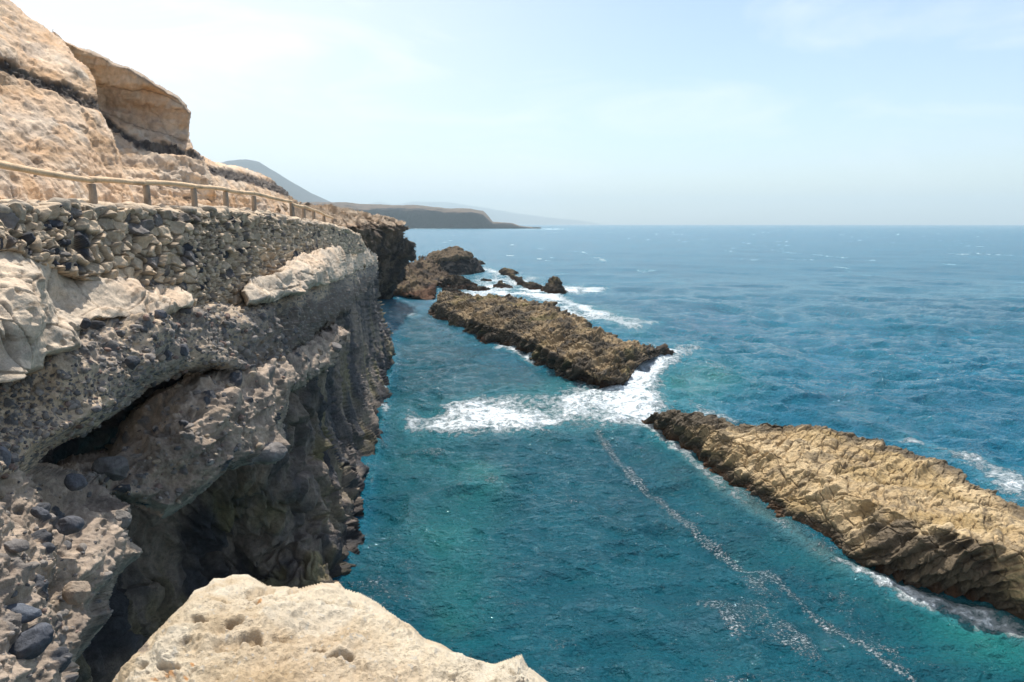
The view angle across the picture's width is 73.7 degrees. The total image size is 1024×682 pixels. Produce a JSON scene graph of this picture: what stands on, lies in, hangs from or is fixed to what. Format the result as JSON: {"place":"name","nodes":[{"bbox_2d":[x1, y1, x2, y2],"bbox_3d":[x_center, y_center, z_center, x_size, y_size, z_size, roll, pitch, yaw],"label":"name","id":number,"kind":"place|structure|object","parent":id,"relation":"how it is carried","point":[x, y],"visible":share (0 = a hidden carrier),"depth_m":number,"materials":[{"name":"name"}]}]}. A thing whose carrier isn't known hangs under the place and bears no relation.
{"place":"outdoors","nodes":[
{"label":"outdoors","id":0,"kind":"place"},
{"bbox_2d":[0,0,289,215],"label":"cliff","id":1,"kind":"structure","parent":0,"point":[68,108],"depth_m":13.88,"materials":[{"name":"beige stone"}]},
{"bbox_2d":[0,238,395,681],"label":"sea cliff","id":2,"kind":"structure","parent":0,"point":[167,453],"depth_m":11.58,"materials":[{"name":"grey stone"}]},
{"bbox_2d":[0,197,366,307],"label":"dry stone wall","id":3,"kind":"structure","parent":2,"relation":"on","point":[202,254],"depth_m":11.40,"materials":[{"name":"grey stone"}]},
{"bbox_2d":[0,161,293,216],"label":"wooden railing","id":4,"kind":"object","parent":3,"relation":"on","point":[92,191],"visible":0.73,"depth_m":11.33,"materials":[{"name":"brown wood"}]},
{"bbox_2d":[221,159,329,202],"bbox_3d":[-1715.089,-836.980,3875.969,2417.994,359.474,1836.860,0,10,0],"label":"mountain","id":5,"kind":"structure","parent":0,"point":[298,193],"depth_m":3546.92,"materials":[{"name":"stone"}]},
{"bbox_2d":[112,574,547,681],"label":"foreground rock","id":6,"kind":"object","parent":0,"point":[241,628],"visible":1,"depth_m":2.49,"materials":[{"name":"stone"}]},
{"bbox_2d":[275,196,448,299],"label":"headland","id":7,"kind":"structure","parent":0,"point":[421,278],"depth_m":72.53,"materials":[{"name":"brown stone"}]},
{"bbox_2d":[301,202,540,228],"bbox_3d":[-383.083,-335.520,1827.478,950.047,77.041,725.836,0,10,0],"label":"headland","id":8,"kind":"structure","parent":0,"point":[418,217],"depth_m":1487.96,"materials":[{"name":"stone"}]},
{"bbox_2d":[370,202,601,224],"bbox_3d":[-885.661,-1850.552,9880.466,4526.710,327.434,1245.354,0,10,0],"label":"hills","id":9,"kind":"structure","parent":0,"point":[507,217],"depth_m":9577.86,"materials":[{"name":"stone"}]},
{"bbox_2d":[10,0,1023,224],"label":"sky","id":10,"kind":"structure","parent":0,"point":[604,112],"materials":[{"name":"blue"}]},
{"bbox_2d":[332,225,1023,681],"bbox_3d":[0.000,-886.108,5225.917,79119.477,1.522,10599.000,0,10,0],"label":"sea","id":11,"kind":"structure","parent":0,"point":[546,523],"depth_m":31.26,"materials":[{"name":"liquid"}]},
{"bbox_2d":[442,287,461,291],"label":"sea rock","id":12,"kind":"object","parent":11,"relation":"in","point":[451,289],"visible":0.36,"depth_m":100.11,"materials":[{"name":"brown stone"}]},
{"bbox_2d":[427,246,484,275],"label":"sea stack","id":13,"kind":"object","parent":11,"relation":"in","point":[456,260],"visible":0.67,"depth_m":136.09,"materials":[{"name":"brown stone"}]},
{"bbox_2d":[438,275,477,289],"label":"sea rock","id":14,"kind":"object","parent":11,"relation":"in","point":[459,282],"visible":0.57,"depth_m":109.90,"materials":[{"name":"brown stone"}]},
{"bbox_2d":[467,286,489,290],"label":"sea rock","id":15,"kind":"object","parent":11,"relation":"in","point":[478,288],"visible":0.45,"depth_m":103.59,"materials":[{"name":"brown stone"}]},
{"bbox_2d":[492,280,512,287],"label":"sea rock","id":16,"kind":"object","parent":11,"relation":"in","point":[500,284],"visible":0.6,"depth_m":108.69,"materials":[{"name":"brown stone"}]},
{"bbox_2d":[499,267,518,275],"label":"sea rock","id":17,"kind":"object","parent":11,"relation":"in","point":[506,271],"visible":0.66,"depth_m":134.45,"materials":[{"name":"brown stone"}]},
{"bbox_2d":[509,274,532,287],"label":"sea rock","id":18,"kind":"object","parent":11,"relation":"in","point":[520,281],"visible":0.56,"depth_m":115.11,"materials":[{"name":"brown stone"}]},
{"bbox_2d":[527,282,542,289],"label":"sea rock","id":19,"kind":"object","parent":11,"relation":"in","point":[534,286],"visible":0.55,"depth_m":105.38,"materials":[{"name":"brown stone"}]},
{"bbox_2d":[428,291,674,388],"bbox_3d":[1.767,-1.358,64.888,15.705,5.139,48.527,-4,11,-23],"label":"rocky islet","id":20,"kind":"object","parent":11,"relation":"in","point":[565,343],"visible":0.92,"depth_m":52.59,"materials":[{"name":"brown stone"}]},
{"bbox_2d":[540,276,567,293],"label":"sea rock","id":21,"kind":"object","parent":11,"relation":"in","point":[553,285],"visible":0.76,"depth_m":100.38,"materials":[{"name":"brown stone"}]},
{"bbox_2d":[641,409,1023,618],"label":"rocky islet","id":22,"kind":"object","parent":11,"relation":"in","point":[931,524],"visible":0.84,"depth_m":21.69,"materials":[{"name":"brown stone"}]},
{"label":"path","id":23,"kind":"structure","parent":0,"visible":0},
{"bbox_2d":[293,203,333,223],"bbox_3d":[-6.761,-4.149,23.646,0.135,1.016,8.234,-1,10,-7],"label":"wooden railing","id":24,"kind":"object","parent":23,"relation":"on","point":[303,207],"visible":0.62,"depth_m":22.64,"materials":[{"name":"brown wood"}]}
]}

